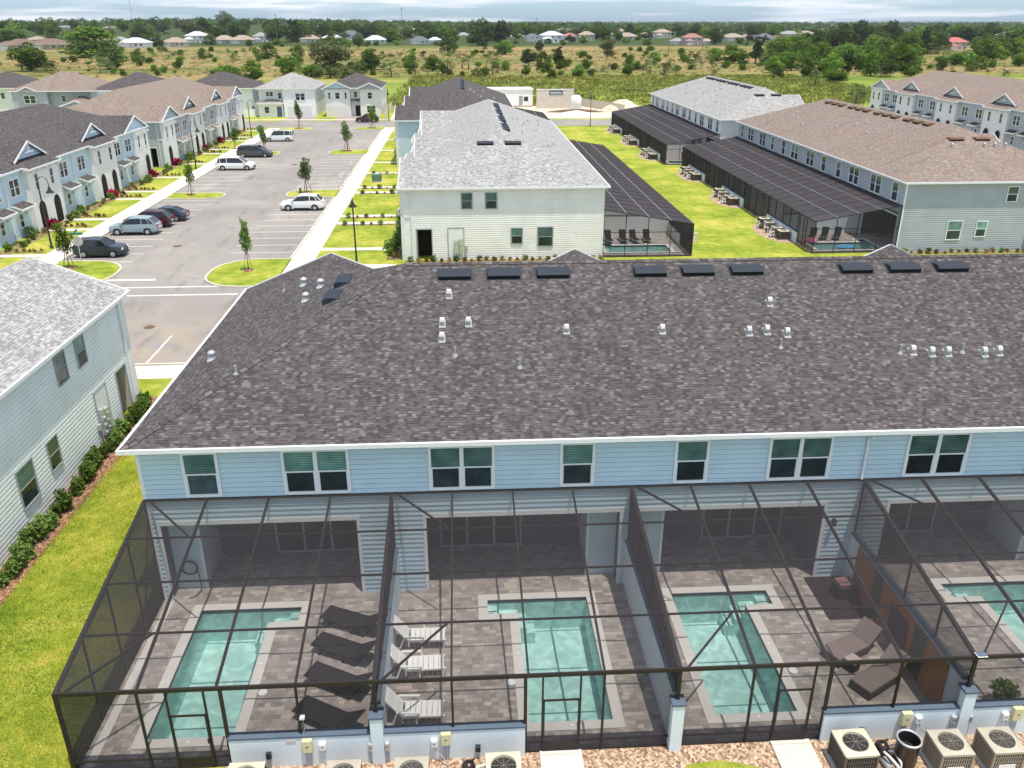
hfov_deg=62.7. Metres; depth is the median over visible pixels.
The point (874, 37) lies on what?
leafy tree
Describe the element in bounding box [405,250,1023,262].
side bed
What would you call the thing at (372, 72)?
bush
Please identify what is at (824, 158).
window
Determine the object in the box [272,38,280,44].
leafy tree
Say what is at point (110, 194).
green shrub
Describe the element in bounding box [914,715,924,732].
disconnect box
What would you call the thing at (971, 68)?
palmetto
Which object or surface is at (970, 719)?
disconnect box
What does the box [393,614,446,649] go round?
sun lounger
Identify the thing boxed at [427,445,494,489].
window
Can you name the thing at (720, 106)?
townhouse block
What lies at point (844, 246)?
pool float
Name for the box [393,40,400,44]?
bush
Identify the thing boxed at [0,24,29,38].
leafy tree
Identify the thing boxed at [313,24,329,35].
oak tree
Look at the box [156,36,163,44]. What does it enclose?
oak tree
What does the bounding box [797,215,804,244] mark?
door
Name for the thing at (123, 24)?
leafy tree
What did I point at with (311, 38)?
house
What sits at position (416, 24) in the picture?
oak tree
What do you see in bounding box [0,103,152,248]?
townhouse block
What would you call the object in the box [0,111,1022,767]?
lawn
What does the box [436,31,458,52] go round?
oak tree
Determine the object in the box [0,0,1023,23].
sky
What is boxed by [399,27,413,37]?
willow tree
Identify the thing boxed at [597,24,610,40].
leafy tree
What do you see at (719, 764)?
grass patch
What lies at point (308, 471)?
window
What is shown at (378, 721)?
privacy wall
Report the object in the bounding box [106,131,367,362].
road markings
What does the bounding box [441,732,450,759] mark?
timer box
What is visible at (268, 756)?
disconnect box
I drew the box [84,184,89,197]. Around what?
window
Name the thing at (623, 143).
gravel bed
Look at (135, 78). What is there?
detached house
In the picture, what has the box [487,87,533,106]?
office trailer
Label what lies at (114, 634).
pool enclosure
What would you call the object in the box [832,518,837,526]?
wall lamp
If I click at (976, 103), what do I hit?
townhouse block
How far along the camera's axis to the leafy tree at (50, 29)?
845.97 m
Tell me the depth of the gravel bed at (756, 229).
85.21 m
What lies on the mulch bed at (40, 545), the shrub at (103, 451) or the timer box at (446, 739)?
the shrub at (103, 451)
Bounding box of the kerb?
[59,119,610,365]
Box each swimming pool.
[130,601,312,749]
[478,591,625,731]
[603,242,674,253]
[661,584,811,723]
[666,160,681,163]
[813,238,881,250]
[930,575,1023,663]
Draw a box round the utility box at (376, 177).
[371,173,382,181]
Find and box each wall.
[227,720,525,766]
[368,547,400,764]
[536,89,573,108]
[604,215,679,243]
[605,211,629,214]
[623,540,686,750]
[629,133,638,145]
[648,143,697,160]
[675,141,690,143]
[688,164,704,181]
[722,185,743,207]
[767,213,858,242]
[817,698,1023,741]
[844,532,979,737]
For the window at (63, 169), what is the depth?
89.16 m
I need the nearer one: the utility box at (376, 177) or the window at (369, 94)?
the utility box at (376, 177)
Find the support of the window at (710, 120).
in the townhouse block at (720, 106)
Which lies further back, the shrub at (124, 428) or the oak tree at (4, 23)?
the oak tree at (4, 23)
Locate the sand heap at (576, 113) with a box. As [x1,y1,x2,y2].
[559,110,593,115]
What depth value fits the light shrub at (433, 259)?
72.75 m
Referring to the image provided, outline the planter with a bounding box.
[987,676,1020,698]
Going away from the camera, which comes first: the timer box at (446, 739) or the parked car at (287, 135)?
the timer box at (446, 739)
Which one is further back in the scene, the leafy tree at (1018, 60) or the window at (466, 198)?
the leafy tree at (1018, 60)
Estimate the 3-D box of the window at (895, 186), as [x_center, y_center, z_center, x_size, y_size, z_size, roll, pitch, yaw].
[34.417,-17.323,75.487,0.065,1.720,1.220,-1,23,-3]
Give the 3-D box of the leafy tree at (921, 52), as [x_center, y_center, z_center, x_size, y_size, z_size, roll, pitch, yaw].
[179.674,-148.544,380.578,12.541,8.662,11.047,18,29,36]
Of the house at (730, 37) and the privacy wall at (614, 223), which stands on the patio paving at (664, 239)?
the privacy wall at (614, 223)
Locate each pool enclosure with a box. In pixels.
[51,492,391,767]
[371,485,680,752]
[514,107,548,119]
[568,139,693,256]
[611,104,719,164]
[627,478,976,745]
[682,136,902,252]
[854,474,1023,700]
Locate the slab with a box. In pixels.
[539,739,822,767]
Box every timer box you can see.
[301,738,313,765]
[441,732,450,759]
[899,711,913,728]
[1009,706,1023,730]
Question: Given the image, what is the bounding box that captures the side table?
[844,653,862,673]
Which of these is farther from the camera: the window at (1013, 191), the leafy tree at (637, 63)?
the leafy tree at (637, 63)
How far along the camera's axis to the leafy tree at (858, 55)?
376.83 m
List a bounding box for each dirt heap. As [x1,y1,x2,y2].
[549,109,602,112]
[600,99,637,111]
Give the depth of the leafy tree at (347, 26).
939.67 m
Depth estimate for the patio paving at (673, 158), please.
127.19 m
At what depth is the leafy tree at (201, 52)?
448.14 m
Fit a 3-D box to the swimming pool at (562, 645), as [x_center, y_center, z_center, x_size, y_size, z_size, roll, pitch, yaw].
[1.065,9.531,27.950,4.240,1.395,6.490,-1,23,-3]
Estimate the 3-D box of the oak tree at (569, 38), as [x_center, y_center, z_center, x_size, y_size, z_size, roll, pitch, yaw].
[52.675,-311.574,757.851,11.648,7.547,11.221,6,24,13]
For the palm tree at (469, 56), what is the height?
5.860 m
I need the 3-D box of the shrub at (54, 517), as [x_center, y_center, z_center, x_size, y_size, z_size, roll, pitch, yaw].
[-18.955,5.560,34.495,0.625,0.877,0.702,19,30,37]
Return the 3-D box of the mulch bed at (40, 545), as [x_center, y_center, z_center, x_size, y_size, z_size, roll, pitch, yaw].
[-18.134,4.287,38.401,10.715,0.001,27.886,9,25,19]
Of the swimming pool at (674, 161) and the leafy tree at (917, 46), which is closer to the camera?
the swimming pool at (674, 161)
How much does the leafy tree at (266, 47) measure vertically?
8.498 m
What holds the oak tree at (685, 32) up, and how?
on the hills
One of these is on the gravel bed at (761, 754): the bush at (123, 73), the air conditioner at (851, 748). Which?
the air conditioner at (851, 748)
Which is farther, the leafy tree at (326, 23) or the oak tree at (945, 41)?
the leafy tree at (326, 23)
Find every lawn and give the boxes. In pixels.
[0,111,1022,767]
[55,127,383,285]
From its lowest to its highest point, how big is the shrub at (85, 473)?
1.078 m
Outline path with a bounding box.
[0,130,401,256]
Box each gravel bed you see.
[223,732,1023,767]
[605,130,658,160]
[677,172,794,242]
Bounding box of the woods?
[8,16,1023,31]
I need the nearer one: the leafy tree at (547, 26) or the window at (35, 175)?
the window at (35, 175)
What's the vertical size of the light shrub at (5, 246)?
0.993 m
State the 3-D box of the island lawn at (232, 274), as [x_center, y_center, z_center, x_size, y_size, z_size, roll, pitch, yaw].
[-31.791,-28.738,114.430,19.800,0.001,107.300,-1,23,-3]
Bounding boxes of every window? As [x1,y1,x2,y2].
[0,220,6,237]
[7,177,20,198]
[14,457,40,511]
[18,212,25,228]
[23,95,36,103]
[33,173,40,189]
[45,433,63,473]
[48,167,54,183]
[52,349,69,386]
[58,160,68,178]
[60,95,66,101]
[66,192,72,205]
[73,333,87,368]
[76,154,85,171]
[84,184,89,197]
[97,150,101,164]
[108,146,112,159]
[114,141,120,156]
[119,169,123,180]
[124,137,131,152]
[130,164,134,175]
[137,135,140,147]
[143,133,146,145]
[174,121,179,133]
[179,453,222,497]
[182,119,186,130]
[203,112,206,122]
[209,109,213,119]
[264,107,269,112]
[265,92,272,96]
[280,449,351,494]
[295,93,304,100]
[335,92,339,98]
[366,105,375,112]
[367,92,372,98]
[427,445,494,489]
[461,193,472,208]
[485,192,496,208]
[511,228,522,243]
[537,227,552,246]
[559,443,595,486]
[661,99,664,109]
[672,440,710,482]
[675,104,678,115]
[682,107,685,118]
[699,114,703,126]
[707,117,712,129]
[715,120,718,132]
[740,125,744,137]
[747,127,753,141]
[759,131,765,146]
[765,436,834,480]
[770,136,774,150]
[781,139,785,155]
[790,143,798,160]
[805,149,814,166]
[820,154,826,171]
[835,160,842,178]
[848,165,860,185]
[868,172,882,194]
[884,93,889,101]
[890,180,899,201]
[892,94,896,102]
[901,433,972,476]
[917,98,923,107]
[929,101,935,110]
[944,221,963,239]
[961,106,968,116]
[973,221,987,236]
[975,108,982,118]
[987,111,990,120]
[998,113,1002,123]
[1005,186,1020,201]
[1009,136,1014,145]
[1012,115,1020,126]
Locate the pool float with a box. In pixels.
[836,244,853,248]
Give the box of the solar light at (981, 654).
[974,652,987,657]
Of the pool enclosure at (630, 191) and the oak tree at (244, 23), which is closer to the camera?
the pool enclosure at (630, 191)
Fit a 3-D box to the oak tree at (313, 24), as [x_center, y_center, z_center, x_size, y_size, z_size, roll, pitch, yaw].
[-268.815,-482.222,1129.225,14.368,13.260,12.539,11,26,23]
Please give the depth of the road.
59.72 m
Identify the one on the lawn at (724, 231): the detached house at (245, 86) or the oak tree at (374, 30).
the detached house at (245, 86)
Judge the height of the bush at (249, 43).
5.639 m
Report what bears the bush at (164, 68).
on the ground at (394, 83)
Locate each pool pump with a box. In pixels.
[461,758,484,767]
[874,738,901,767]
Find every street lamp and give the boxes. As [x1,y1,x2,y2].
[37,177,53,248]
[189,121,199,168]
[247,100,254,137]
[348,199,357,261]
[386,88,389,120]
[589,93,591,126]
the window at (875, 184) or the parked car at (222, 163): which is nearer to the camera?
the window at (875, 184)
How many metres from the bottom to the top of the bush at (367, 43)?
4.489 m
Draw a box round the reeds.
[388,73,871,105]
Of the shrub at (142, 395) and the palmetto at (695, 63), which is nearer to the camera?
the shrub at (142, 395)
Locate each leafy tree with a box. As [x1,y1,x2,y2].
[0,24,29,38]
[5,42,49,70]
[15,22,27,28]
[43,17,58,26]
[43,23,56,35]
[57,25,125,57]
[89,19,102,28]
[115,19,129,31]
[133,19,144,25]
[144,24,153,31]
[161,17,173,27]
[185,22,196,33]
[198,47,207,58]
[201,34,218,44]
[214,10,233,19]
[240,59,264,79]
[259,42,277,58]
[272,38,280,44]
[276,54,300,73]
[290,45,305,56]
[296,27,306,41]
[318,21,331,34]
[326,30,335,38]
[330,21,343,35]
[342,23,350,31]
[353,23,361,31]
[356,48,384,69]
[358,61,369,71]
[380,27,387,36]
[380,27,400,41]
[404,49,418,68]
[422,30,430,38]
[423,54,440,70]
[434,23,450,38]
[448,28,459,37]
[461,24,468,32]
[480,66,491,75]
[492,40,514,54]
[511,23,521,34]
[511,27,522,38]
[520,66,530,74]
[527,25,536,34]
[531,27,543,33]
[534,51,551,68]
[541,22,554,31]
[541,62,553,71]
[544,38,552,43]
[546,69,556,77]
[553,60,565,68]
[571,65,585,76]
[578,35,587,42]
[579,58,593,68]
[587,68,595,75]
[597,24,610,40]
[613,30,623,40]
[621,64,635,74]
[631,60,642,69]
[633,24,645,37]
[647,51,662,62]
[652,23,661,33]
[700,27,709,38]
[705,47,721,60]
[719,45,743,63]
[735,38,744,43]
[736,50,750,63]
[761,49,779,60]
[763,56,784,71]
[764,24,780,35]
[764,34,794,54]
[774,51,793,65]
[777,24,787,31]
[783,53,803,70]
[787,31,814,53]
[796,56,820,75]
[807,41,831,65]
[818,52,845,77]
[821,29,829,36]
[822,67,849,81]
[843,43,853,51]
[845,45,862,53]
[852,56,869,70]
[853,49,867,66]
[855,44,878,61]
[861,50,882,75]
[864,34,885,47]
[871,37,898,52]
[876,56,890,70]
[879,42,919,70]
[893,32,914,46]
[896,61,909,71]
[897,32,923,49]
[902,55,922,68]
[904,46,922,64]
[907,43,927,63]
[913,26,931,34]
[943,25,956,37]
[950,26,962,37]
[964,51,977,65]
[970,33,992,44]
[975,38,1000,59]
[976,56,989,69]
[992,41,1008,59]
[997,41,1012,55]
[1009,37,1023,54]
[1011,52,1023,66]
[1014,27,1023,33]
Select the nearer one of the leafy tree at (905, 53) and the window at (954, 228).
the window at (954, 228)
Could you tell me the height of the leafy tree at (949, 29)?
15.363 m
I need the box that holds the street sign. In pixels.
[69,229,83,268]
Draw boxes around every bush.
[67,55,78,62]
[110,68,117,73]
[119,70,127,75]
[130,53,144,61]
[136,60,142,65]
[143,57,153,62]
[149,65,157,70]
[156,45,165,50]
[158,66,167,71]
[172,60,183,67]
[176,49,183,54]
[211,64,242,75]
[244,39,253,45]
[252,47,259,53]
[291,52,299,57]
[295,65,324,76]
[343,40,351,45]
[362,41,370,46]
[369,69,376,74]
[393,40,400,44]
[438,63,446,73]
[499,61,509,70]
[559,40,566,45]
[561,57,568,66]
[575,50,587,56]
[610,63,618,70]
[621,37,629,42]
[622,55,634,65]
[646,46,655,50]
[673,65,681,71]
[677,47,685,53]
[679,52,688,61]
[721,62,730,67]
[738,63,746,69]
[774,48,785,60]
[796,50,815,64]
[829,45,847,58]
[875,45,885,55]
[902,68,921,76]
[935,59,948,70]
[945,53,966,65]
[968,49,981,55]
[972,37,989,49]
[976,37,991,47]
[987,59,996,67]
[999,55,1008,59]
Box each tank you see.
[570,94,581,108]
[892,729,922,767]
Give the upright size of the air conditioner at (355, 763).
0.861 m
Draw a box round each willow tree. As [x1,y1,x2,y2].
[46,22,62,34]
[106,27,116,34]
[155,19,170,32]
[174,20,180,28]
[176,20,187,32]
[189,23,205,32]
[306,27,315,34]
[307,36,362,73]
[338,31,349,38]
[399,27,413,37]
[466,19,473,32]
[558,28,569,33]
[598,35,615,56]
[671,23,681,35]
[734,25,743,34]
[744,24,762,40]
[762,35,769,41]
[862,26,893,45]
[964,26,985,40]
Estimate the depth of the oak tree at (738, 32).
892.17 m
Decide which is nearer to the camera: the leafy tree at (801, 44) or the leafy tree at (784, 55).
the leafy tree at (784, 55)
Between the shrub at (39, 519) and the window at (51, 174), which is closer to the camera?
the shrub at (39, 519)
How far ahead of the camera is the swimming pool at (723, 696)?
28.97 m
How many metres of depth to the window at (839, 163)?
86.73 m
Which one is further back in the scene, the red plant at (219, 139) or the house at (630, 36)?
the house at (630, 36)
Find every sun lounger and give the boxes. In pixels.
[291,695,365,727]
[303,661,371,700]
[310,631,374,666]
[320,605,377,636]
[385,686,445,724]
[390,643,445,678]
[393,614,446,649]
[604,229,613,242]
[618,229,628,242]
[628,229,641,243]
[642,229,651,242]
[818,226,829,240]
[820,616,884,667]
[831,226,842,240]
[849,643,912,699]
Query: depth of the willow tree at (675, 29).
1056.47 m
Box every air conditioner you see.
[228,761,266,767]
[326,759,361,767]
[394,756,429,767]
[485,751,521,767]
[614,128,619,133]
[629,139,635,145]
[649,153,656,159]
[691,173,700,180]
[714,188,723,192]
[717,191,727,198]
[723,194,733,199]
[727,197,738,205]
[757,217,770,224]
[762,221,774,230]
[771,226,782,232]
[775,229,789,239]
[824,728,879,767]
[919,728,975,767]
[970,726,1023,767]
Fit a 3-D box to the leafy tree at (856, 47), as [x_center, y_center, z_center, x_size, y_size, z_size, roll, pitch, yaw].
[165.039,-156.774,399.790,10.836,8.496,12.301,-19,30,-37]
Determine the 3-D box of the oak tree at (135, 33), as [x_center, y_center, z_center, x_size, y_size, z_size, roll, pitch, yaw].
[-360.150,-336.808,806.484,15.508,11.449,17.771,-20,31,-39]
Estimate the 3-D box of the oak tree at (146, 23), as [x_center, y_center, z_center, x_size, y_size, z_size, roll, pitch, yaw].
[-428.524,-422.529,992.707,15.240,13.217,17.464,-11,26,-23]
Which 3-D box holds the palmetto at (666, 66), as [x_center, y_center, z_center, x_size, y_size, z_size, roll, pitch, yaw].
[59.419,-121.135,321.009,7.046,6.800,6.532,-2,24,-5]
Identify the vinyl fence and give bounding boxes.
[384,101,391,118]
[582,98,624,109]
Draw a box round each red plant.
[44,217,59,228]
[106,188,118,197]
[148,169,157,177]
[172,158,180,164]
[217,136,224,142]
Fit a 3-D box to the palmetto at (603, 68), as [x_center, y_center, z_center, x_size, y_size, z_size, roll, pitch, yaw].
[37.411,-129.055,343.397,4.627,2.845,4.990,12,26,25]
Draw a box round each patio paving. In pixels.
[79,529,1023,767]
[603,234,689,256]
[622,134,681,164]
[706,183,893,252]
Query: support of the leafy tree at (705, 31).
on the hills
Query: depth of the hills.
820.44 m
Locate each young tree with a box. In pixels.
[52,222,76,269]
[183,160,194,195]
[229,127,237,148]
[238,218,253,271]
[259,125,267,148]
[294,100,302,128]
[297,157,312,192]
[340,121,352,151]
[368,105,375,128]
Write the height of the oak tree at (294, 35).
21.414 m
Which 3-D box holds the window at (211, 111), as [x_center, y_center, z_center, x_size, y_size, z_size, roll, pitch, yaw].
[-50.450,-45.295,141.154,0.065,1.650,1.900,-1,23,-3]
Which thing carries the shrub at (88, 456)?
on the mulch bed at (40, 545)
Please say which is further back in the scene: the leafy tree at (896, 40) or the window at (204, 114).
the leafy tree at (896, 40)
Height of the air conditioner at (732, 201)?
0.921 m
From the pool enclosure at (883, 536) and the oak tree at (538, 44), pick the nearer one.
the pool enclosure at (883, 536)
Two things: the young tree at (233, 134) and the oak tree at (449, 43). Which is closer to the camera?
the young tree at (233, 134)
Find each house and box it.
[0,39,33,49]
[0,71,38,111]
[7,71,109,108]
[27,36,43,40]
[32,38,73,49]
[90,72,163,97]
[117,37,153,47]
[162,37,189,46]
[184,31,210,42]
[195,71,264,115]
[215,35,232,43]
[229,35,255,43]
[253,32,271,41]
[254,72,326,116]
[299,35,319,41]
[321,72,386,116]
[342,30,359,39]
[364,35,386,43]
[410,36,428,43]
[429,37,439,42]
[457,32,468,35]
[524,33,538,41]
[539,31,564,42]
[564,33,576,41]
[577,31,595,40]
[622,33,637,39]
[652,29,670,37]
[669,38,680,43]
[681,33,702,44]
[702,38,712,43]
[721,33,744,40]
[753,33,771,40]
[768,35,783,41]
[781,31,799,36]
[948,37,968,50]
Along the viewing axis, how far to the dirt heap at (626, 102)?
191.99 m
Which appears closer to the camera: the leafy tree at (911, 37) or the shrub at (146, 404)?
the shrub at (146, 404)
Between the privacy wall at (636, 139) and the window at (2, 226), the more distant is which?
the privacy wall at (636, 139)
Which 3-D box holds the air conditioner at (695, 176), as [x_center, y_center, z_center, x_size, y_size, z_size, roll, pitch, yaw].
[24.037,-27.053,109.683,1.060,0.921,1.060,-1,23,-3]
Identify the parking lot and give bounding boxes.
[65,127,380,290]
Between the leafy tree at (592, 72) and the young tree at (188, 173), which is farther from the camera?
the leafy tree at (592, 72)
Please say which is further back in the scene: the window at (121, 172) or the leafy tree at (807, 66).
the leafy tree at (807, 66)
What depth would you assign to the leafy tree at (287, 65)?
316.90 m
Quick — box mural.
[852,546,949,701]
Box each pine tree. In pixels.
[552,46,565,63]
[748,37,763,63]
[918,27,933,53]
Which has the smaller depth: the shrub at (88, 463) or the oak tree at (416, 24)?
the shrub at (88, 463)
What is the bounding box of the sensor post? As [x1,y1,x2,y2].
[299,714,304,734]
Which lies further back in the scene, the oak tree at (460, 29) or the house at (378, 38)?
the oak tree at (460, 29)
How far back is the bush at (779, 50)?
414.22 m
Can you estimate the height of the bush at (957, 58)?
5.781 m
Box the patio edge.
[84,601,173,767]
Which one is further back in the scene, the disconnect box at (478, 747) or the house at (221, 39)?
the house at (221, 39)
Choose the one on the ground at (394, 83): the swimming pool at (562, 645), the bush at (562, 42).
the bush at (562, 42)
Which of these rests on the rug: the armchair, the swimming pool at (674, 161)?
the armchair
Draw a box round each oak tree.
[0,20,13,29]
[0,29,25,42]
[26,22,40,32]
[34,22,46,34]
[46,33,57,38]
[67,18,80,29]
[94,39,129,69]
[129,27,145,37]
[142,21,155,31]
[142,31,161,46]
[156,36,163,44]
[196,17,212,31]
[206,24,229,37]
[219,18,230,27]
[227,22,246,37]
[237,18,251,31]
[261,19,274,29]
[262,19,290,42]
[284,18,311,41]
[309,21,317,28]
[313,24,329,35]
[352,32,363,48]
[357,27,369,37]
[364,24,379,34]
[371,27,381,36]
[412,25,424,35]
[413,20,422,27]
[419,22,432,33]
[426,28,442,37]
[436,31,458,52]
[457,27,464,32]
[466,17,495,45]
[489,19,511,42]
[520,49,537,65]
[523,24,530,34]
[534,40,544,50]
[564,35,574,42]
[573,29,582,34]
[578,24,586,30]
[583,21,606,38]
[607,25,618,32]
[623,24,634,32]
[640,31,652,39]
[676,26,687,35]
[678,30,689,38]
[688,23,704,33]
[710,28,724,44]
[720,26,733,34]
[733,29,742,35]
[753,23,768,32]
[771,65,784,78]
[805,30,831,50]
[824,22,859,46]
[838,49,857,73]
[850,19,879,45]
[879,19,905,39]
[881,59,900,76]
[925,33,952,52]
[934,22,950,33]
[949,26,980,41]
[978,22,1005,35]
[981,28,993,36]
[985,28,1023,54]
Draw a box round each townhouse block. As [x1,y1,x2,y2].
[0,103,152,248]
[0,256,139,568]
[67,77,245,167]
[115,244,1023,599]
[392,77,513,165]
[395,99,610,259]
[649,75,806,143]
[735,98,1023,251]
[869,70,1023,149]
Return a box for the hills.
[24,25,970,45]
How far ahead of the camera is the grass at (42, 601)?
29.93 m
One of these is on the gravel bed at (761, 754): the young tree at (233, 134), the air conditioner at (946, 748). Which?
the air conditioner at (946, 748)
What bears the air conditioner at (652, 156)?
on the gravel bed at (623, 143)
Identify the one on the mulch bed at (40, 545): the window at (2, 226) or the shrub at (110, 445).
the shrub at (110, 445)
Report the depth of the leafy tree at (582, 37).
750.63 m
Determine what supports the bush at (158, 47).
on the ground at (394, 83)
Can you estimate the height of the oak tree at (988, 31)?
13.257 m
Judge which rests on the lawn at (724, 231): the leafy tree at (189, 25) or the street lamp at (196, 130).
the street lamp at (196, 130)
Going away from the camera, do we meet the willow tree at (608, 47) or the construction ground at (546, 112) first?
the construction ground at (546, 112)
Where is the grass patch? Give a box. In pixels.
[686,760,759,767]
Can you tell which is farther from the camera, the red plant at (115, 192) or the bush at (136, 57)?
the bush at (136, 57)
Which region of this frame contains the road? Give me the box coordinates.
[122,120,610,362]
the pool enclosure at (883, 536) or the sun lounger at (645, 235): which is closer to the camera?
the pool enclosure at (883, 536)
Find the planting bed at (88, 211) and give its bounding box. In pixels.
[0,129,401,259]
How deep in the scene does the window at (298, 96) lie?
180.13 m
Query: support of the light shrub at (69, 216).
on the planting bed at (88, 211)
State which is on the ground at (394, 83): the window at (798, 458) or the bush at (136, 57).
the bush at (136, 57)
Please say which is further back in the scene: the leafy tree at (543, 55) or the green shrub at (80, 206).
the leafy tree at (543, 55)
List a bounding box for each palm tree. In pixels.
[383,54,394,66]
[409,57,421,73]
[439,52,453,75]
[455,54,469,68]
[461,55,475,67]
[479,54,491,65]
[485,51,497,74]
[493,52,501,72]
[846,83,864,103]
[938,45,950,55]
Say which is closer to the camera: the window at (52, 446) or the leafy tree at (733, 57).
the window at (52, 446)
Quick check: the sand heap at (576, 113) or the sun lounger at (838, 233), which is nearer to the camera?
the sun lounger at (838, 233)
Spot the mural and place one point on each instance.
(910, 637)
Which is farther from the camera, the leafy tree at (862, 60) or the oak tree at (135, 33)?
the oak tree at (135, 33)
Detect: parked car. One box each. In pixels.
[71,236,129,258]
[108,215,162,235]
[122,208,174,227]
[158,205,189,221]
[215,156,255,170]
[236,144,272,157]
[264,129,294,141]
[280,193,324,210]
[355,113,378,122]
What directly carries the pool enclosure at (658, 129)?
on the patio paving at (673, 158)
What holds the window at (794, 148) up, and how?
in the townhouse block at (950, 186)
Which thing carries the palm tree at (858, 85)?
on the ground at (394, 83)
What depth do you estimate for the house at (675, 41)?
737.34 m
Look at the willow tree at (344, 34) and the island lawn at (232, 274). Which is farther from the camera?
the willow tree at (344, 34)
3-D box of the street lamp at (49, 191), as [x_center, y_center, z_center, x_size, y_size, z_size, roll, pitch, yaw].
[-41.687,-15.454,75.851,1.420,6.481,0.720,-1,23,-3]
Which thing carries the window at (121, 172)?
in the townhouse block at (74, 158)
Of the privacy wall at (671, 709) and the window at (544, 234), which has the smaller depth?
the privacy wall at (671, 709)
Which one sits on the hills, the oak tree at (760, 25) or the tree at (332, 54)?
the oak tree at (760, 25)
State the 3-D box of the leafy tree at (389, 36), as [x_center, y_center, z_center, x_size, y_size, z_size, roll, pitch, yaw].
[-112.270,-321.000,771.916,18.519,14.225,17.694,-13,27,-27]
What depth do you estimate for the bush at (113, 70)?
327.75 m
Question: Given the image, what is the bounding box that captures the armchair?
[830,576,857,599]
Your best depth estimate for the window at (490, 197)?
71.54 m
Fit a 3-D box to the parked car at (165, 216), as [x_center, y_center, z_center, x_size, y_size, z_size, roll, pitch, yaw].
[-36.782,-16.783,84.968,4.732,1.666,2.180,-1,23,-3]
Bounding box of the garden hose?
[182,561,201,598]
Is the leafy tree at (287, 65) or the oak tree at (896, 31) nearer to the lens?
the leafy tree at (287, 65)
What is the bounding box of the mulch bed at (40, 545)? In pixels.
[0,397,157,606]
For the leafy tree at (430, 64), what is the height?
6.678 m
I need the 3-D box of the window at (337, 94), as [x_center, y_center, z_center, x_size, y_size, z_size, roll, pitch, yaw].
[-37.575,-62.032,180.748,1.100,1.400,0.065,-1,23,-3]
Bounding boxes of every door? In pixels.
[169,714,215,767]
[277,106,282,116]
[288,106,311,116]
[329,105,349,116]
[355,105,360,115]
[542,698,580,750]
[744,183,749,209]
[763,195,768,216]
[771,688,813,740]
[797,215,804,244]
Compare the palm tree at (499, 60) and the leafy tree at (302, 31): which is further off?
the leafy tree at (302, 31)
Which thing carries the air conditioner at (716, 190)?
on the gravel bed at (756, 229)
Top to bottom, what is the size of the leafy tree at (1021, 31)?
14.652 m
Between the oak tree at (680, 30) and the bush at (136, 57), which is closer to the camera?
the bush at (136, 57)
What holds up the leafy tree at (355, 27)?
on the hills
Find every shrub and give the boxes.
[0,560,21,580]
[0,570,9,588]
[2,241,12,251]
[6,542,29,569]
[16,524,36,549]
[18,240,27,247]
[23,225,39,236]
[23,543,36,559]
[25,521,47,543]
[33,513,53,533]
[43,509,59,529]
[48,503,61,516]
[50,222,57,229]
[53,488,72,510]
[65,213,74,220]
[68,479,82,496]
[71,209,79,217]
[71,474,86,488]
[76,204,86,209]
[77,464,93,483]
[82,451,100,470]
[83,460,97,477]
[89,445,104,465]
[96,443,109,458]
[102,434,116,452]
[107,192,116,199]
[108,424,124,439]
[112,430,122,447]
[113,417,129,436]
[123,421,132,432]
[124,413,133,425]
[127,406,142,422]
[129,399,144,417]
[135,392,148,399]
[136,396,152,412]
[142,174,151,182]
[144,391,151,400]
[186,151,195,159]
[382,238,397,252]
[386,246,394,255]
[391,238,401,249]
[392,230,401,240]
[429,254,437,261]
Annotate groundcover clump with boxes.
[41,227,47,232]
[391,251,399,258]
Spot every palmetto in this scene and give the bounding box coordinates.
[33,60,57,71]
[84,56,112,71]
[226,50,239,61]
[229,68,243,75]
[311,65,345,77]
[335,73,348,78]
[338,66,365,75]
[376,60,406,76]
[443,68,452,74]
[472,69,483,76]
[598,65,608,71]
[641,59,657,72]
[659,58,674,74]
[686,59,704,68]
[687,50,702,60]
[707,60,718,69]
[757,53,777,65]
[808,69,823,84]
[847,88,867,101]
[868,66,894,76]
[922,43,942,54]
[944,49,970,55]
[967,64,981,71]
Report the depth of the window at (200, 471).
28.41 m
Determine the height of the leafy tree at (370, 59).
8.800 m
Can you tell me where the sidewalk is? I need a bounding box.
[38,114,610,378]
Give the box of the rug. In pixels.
[803,576,871,619]
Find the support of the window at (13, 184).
in the townhouse block at (74, 158)
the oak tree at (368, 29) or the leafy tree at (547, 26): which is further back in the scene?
the leafy tree at (547, 26)
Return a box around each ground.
[0,23,1023,110]
[516,106,611,117]
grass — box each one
[0,455,142,767]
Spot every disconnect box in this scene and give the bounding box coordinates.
[266,752,271,767]
[319,742,331,759]
[368,742,372,762]
[385,741,389,762]
[431,738,448,765]
[475,744,480,758]
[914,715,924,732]
[950,715,957,728]
[966,715,972,734]
[1000,712,1018,738]
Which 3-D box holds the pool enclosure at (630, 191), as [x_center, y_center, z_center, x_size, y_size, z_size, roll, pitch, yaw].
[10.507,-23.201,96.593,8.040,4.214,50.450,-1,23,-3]

